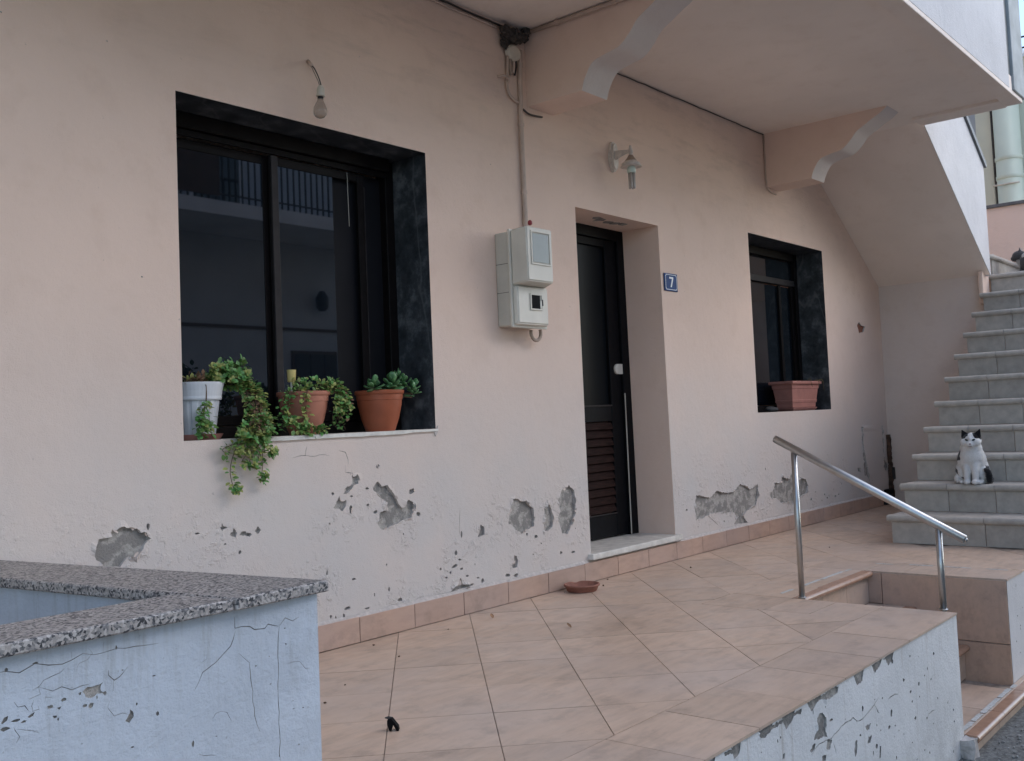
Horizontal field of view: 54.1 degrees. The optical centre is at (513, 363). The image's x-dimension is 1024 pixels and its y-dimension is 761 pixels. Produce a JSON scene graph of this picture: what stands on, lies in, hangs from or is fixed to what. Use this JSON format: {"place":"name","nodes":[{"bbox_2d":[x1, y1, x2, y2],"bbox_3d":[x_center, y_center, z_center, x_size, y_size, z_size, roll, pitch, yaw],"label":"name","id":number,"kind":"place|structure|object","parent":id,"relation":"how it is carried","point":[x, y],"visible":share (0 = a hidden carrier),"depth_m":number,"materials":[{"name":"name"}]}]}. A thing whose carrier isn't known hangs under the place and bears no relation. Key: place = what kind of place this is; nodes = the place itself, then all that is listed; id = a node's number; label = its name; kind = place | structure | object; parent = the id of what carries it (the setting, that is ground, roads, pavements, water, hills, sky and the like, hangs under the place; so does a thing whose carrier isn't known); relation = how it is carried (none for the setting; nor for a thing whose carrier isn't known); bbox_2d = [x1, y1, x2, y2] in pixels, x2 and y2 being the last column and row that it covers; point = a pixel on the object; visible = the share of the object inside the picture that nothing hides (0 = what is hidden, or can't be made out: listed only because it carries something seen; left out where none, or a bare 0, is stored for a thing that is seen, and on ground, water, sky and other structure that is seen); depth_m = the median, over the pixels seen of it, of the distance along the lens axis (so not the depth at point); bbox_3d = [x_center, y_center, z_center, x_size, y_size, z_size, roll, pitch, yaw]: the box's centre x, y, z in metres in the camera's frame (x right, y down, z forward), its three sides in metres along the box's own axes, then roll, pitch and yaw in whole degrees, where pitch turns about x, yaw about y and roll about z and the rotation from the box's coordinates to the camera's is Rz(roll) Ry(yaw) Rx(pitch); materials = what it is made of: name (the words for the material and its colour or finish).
{"place":"outdoors","nodes":[
{"label":"outdoors","id":0,"kind":"place"},
{"bbox_2d":[385,716,399,730],"bbox_3d":[-0.398,1.180,3.284,0.046,0.043,0.028,-2,-3,0],"label":"plastic clip","id":1,"kind":"object","parent":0,"point":[391,722],"visible":1,"depth_m":3.27,"materials":[{"name":"plastic"}]},
{"bbox_2d":[764,406,777,411],"bbox_3d":[2.124,0.376,8.248,0.084,0.043,0.187,-5,-4,40],"label":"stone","id":2,"kind":"object","parent":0,"point":[771,409],"visible":1,"depth_m":8.20,"materials":[{"name":"grey stone"}]},
{"bbox_2d":[959,706,1023,760],"bbox_3d":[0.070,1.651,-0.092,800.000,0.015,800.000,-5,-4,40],"label":"street","id":3,"kind":"structure","parent":0,"point":[1009,730],"depth_m":4.82,"materials":[{"name":"grey asphalt"}]},
{"bbox_2d":[0,560,327,760],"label":"garden wall","id":4,"kind":"structure","parent":3,"relation":"on","point":[100,663],"depth_m":2.34,"materials":[{"name":"white paint"}]},
{"bbox_2d":[0,0,1023,652],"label":"house","id":5,"kind":"structure","parent":3,"relation":"on","point":[194,186],"depth_m":5.30,"materials":[{"name":"beige paint"}]},
{"bbox_2d":[182,354,278,494],"bbox_3d":[-1.250,0.255,4.260,0.319,0.607,0.442,-5,-4,40],"label":"potted plant","id":6,"kind":"object","parent":5,"relation":"on","point":[202,395],"visible":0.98,"depth_m":4.21,"materials":[{"name":"green plant"}]},
{"bbox_2d":[175,91,437,443],"bbox_3d":[-1.019,-0.373,4.729,0.352,1.496,1.507,-5,-4,40],"label":"window","id":7,"kind":"structure","parent":5,"relation":"in","point":[307,269],"depth_m":4.86,"materials":[{"name":"black glass"}]},
{"bbox_2d":[276,375,354,437],"bbox_3d":[-0.958,0.203,4.640,0.285,0.296,0.428,-5,-4,40],"label":"potted plant","id":8,"kind":"object","parent":5,"relation":"on","point":[303,410],"visible":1,"depth_m":4.57,"materials":[{"name":"green plant"}]},
{"bbox_2d":[287,370,295,390],"bbox_3d":[-1.012,0.098,4.571,0.042,0.138,0.043,-5,-4,40],"label":"garden light","id":9,"kind":"object","parent":8,"relation":"in","point":[291,374],"visible":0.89,"depth_m":4.56,"materials":[{"name":"plastic"}]},
{"bbox_2d":[306,59,326,118],"bbox_3d":[-0.915,-1.269,4.608,0.116,0.296,0.067,-4,-4,25],"label":"bare bulb","id":10,"kind":"object","parent":5,"relation":"attached to","point":[319,110],"visible":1,"depth_m":4.58,"materials":[{"name":"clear glass"}]},
{"bbox_2d":[354,368,421,431],"bbox_3d":[-0.643,0.181,5.047,0.251,0.317,0.358,-5,-4,40],"label":"potted plant","id":11,"kind":"object","parent":5,"relation":"on","point":[379,408],"visible":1,"depth_m":4.93,"materials":[{"name":"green plant"}]},
{"bbox_2d":[499,25,529,48],"bbox_3d":[0.009,-1.891,5.808,0.068,0.194,0.259,-5,-4,40],"label":"mud nest","id":12,"kind":"object","parent":5,"relation":"attached to","point":[513,35],"visible":1,"depth_m":5.78,"materials":[{"name":"brown soil"}]},
{"bbox_2d":[497,45,542,117],"bbox_3d":[0.046,-1.654,5.855,0.045,0.383,0.402,-5,-4,40],"label":"junction box","id":13,"kind":"object","parent":5,"relation":"attached to","point":[512,53],"visible":1,"depth_m":5.78,"materials":[{"name":"beige plastic"}]},
{"bbox_2d":[495,226,552,341],"bbox_3d":[0.119,-0.435,5.663,0.234,0.616,0.409,-5,-4,40],"label":"electricity meter","id":14,"kind":"object","parent":5,"relation":"attached to","point":[524,270],"visible":1,"depth_m":5.54,"materials":[{"name":"plastic"}]},
{"bbox_2d":[530,230,550,266],"bbox_3d":[0.151,-0.637,5.544,0.006,0.190,0.172,-5,-4,40],"label":"window frame","id":15,"kind":"structure","parent":14,"relation":"in","point":[531,231],"depth_m":5.53,"materials":[{"name":"plastic"}]},
{"bbox_2d":[532,233,548,263],"bbox_3d":[0.149,-0.636,5.545,0.002,0.158,0.140,-5,-4,40],"label":"window","id":16,"kind":"structure","parent":14,"relation":"in","point":[540,242],"depth_m":5.54,"materials":[{"name":"grey glass"}]},
{"bbox_2d":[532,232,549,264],"bbox_3d":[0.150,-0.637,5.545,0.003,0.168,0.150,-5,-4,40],"label":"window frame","id":17,"kind":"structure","parent":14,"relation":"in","point":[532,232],"depth_m":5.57,"materials":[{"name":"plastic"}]},
{"bbox_2d":[517,0,624,225],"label":"conduit","id":18,"kind":"object","parent":5,"relation":"attached to","point":[526,222],"visible":0.95,"depth_m":5.81,"materials":[{"name":"beige plastic"}]},
{"bbox_2d":[431,0,776,194],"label":"ceiling cable","id":19,"kind":"object","parent":5,"relation":"attached to","point":[466,14],"visible":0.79,"depth_m":5.71,"materials":[{"name":"plastic"}]},
{"bbox_2d":[608,142,641,188],"bbox_3d":[0.725,-1.289,6.490,0.222,0.337,0.136,-5,-4,40],"label":"wall lamp","id":20,"kind":"object","parent":5,"relation":"attached to","point":[631,164],"visible":1,"depth_m":6.46,"materials":[{"name":"metal"}]},
{"bbox_2d":[575,207,682,559],"bbox_3d":[0.609,0.125,6.654,0.435,2.240,1.060,-5,-4,40],"label":"door","id":21,"kind":"structure","parent":5,"relation":"in","point":[629,468],"depth_m":6.96,"materials":[{"name":"paint"}]},
{"bbox_2d":[663,273,677,291],"bbox_3d":[1.103,-0.569,7.034,0.010,0.124,0.174,-5,-4,40],"label":"house number","id":22,"kind":"object","parent":5,"relation":"attached to","point":[670,282],"visible":1,"depth_m":7.03,"materials":[{"name":"blue metal"}]},
{"bbox_2d":[748,233,830,412],"bbox_3d":[2.244,-0.305,8.654,0.339,1.490,1.525,-5,-4,40],"label":"window","id":23,"kind":"structure","parent":5,"relation":"in","point":[790,333],"depth_m":9.10,"materials":[{"name":"black glass"}]},
{"bbox_2d":[768,378,823,410],"bbox_3d":[2.498,0.274,8.821,0.236,0.282,0.630,-5,-4,40],"label":"window box","id":24,"kind":"object","parent":5,"relation":"on","point":[789,395],"visible":0.99,"depth_m":8.65,"materials":[{"name":"plastic"}]},
{"bbox_2d":[886,434,895,497],"bbox_3d":[3.798,1.048,10.065,0.056,0.667,0.077,-5,-4,40],"label":"rotten batten","id":25,"kind":"object","parent":5,"relation":"attached to","point":[891,473],"visible":0.92,"depth_m":10.05,"materials":[{"name":"wood"}]},
{"bbox_2d":[319,504,1023,760],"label":"terrace","id":26,"kind":"structure","parent":3,"relation":"on","point":[709,655],"depth_m":4.13,"materials":[{"name":"tile"}]},
{"bbox_2d":[564,581,599,592],"bbox_3d":[0.393,1.285,5.760,0.208,0.041,0.208,-5,-4,40],"label":"clay dish","id":27,"kind":"object","parent":26,"relation":"on","point":[582,587],"visible":1,"depth_m":5.70,"materials":[{"name":"orange ceramic"}]},
{"bbox_2d":[773,436,967,610],"bbox_3d":[1.779,0.783,5.053,0.960,0.857,0.042,-5,-4,40],"label":"handrail","id":28,"kind":"object","parent":26,"relation":"on","point":[937,525],"visible":1,"depth_m":5.08,"materials":[{"name":"silver metal"}]},
{"bbox_2d":[884,488,893,504],"bbox_3d":[3.725,1.322,9.954,0.049,0.146,0.190,-5,-4,40],"label":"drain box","id":29,"kind":"object","parent":26,"relation":"on","point":[889,491],"visible":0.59,"depth_m":9.92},
{"bbox_2d":[821,116,1023,548],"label":"staircase","id":30,"kind":"structure","parent":26,"relation":"on","point":[937,241],"depth_m":9.14,"materials":[{"name":"beige paint"}]},
{"bbox_2d":[954,429,993,484],"bbox_3d":[3.325,0.671,7.232,0.280,0.400,0.320,-5,-4,40],"label":"cat","id":31,"kind":"object","parent":30,"relation":"on","point":[972,466],"visible":1,"depth_m":7.14},
{"bbox_2d":[1010,247,1023,271],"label":"cat","id":32,"kind":"object","parent":30,"relation":"on","point":[1018,256],"visible":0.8,"depth_m":9.78},
{"bbox_2d":[709,615,963,760],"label":"terrace wall","id":33,"kind":"structure","parent":3,"relation":"on","point":[904,703],"depth_m":3.99,"materials":[{"name":"white paint"}]},
{"bbox_2d":[792,571,1023,759],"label":"entrance steps","id":34,"kind":"structure","parent":3,"relation":"on","point":[990,710],"depth_m":5.32,"materials":[{"name":"tile"}]},
{"bbox_2d":[868,571,1023,685],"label":"platform wall","id":35,"kind":"structure","parent":3,"relation":"on","point":[980,607],"depth_m":5.65,"materials":[{"name":"beige tile"}]},
{"bbox_2d":[968,36,1023,205],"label":"neighbour house","id":36,"kind":"structure","parent":0,"point":[999,133],"depth_m":12.73,"materials":[{"name":"beige paint"}]},
{"bbox_2d":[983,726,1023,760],"bbox_3d":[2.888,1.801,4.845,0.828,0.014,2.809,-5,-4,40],"label":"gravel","id":37,"kind":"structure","parent":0,"point":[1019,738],"depth_m":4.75,"materials":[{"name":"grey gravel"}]},
{"bbox_2d":[1018,0,1023,49],"label":"sky","id":38,"kind":"structure","parent":0,"point":[1021,2],"materials":[{"name":"white"}]}
]}

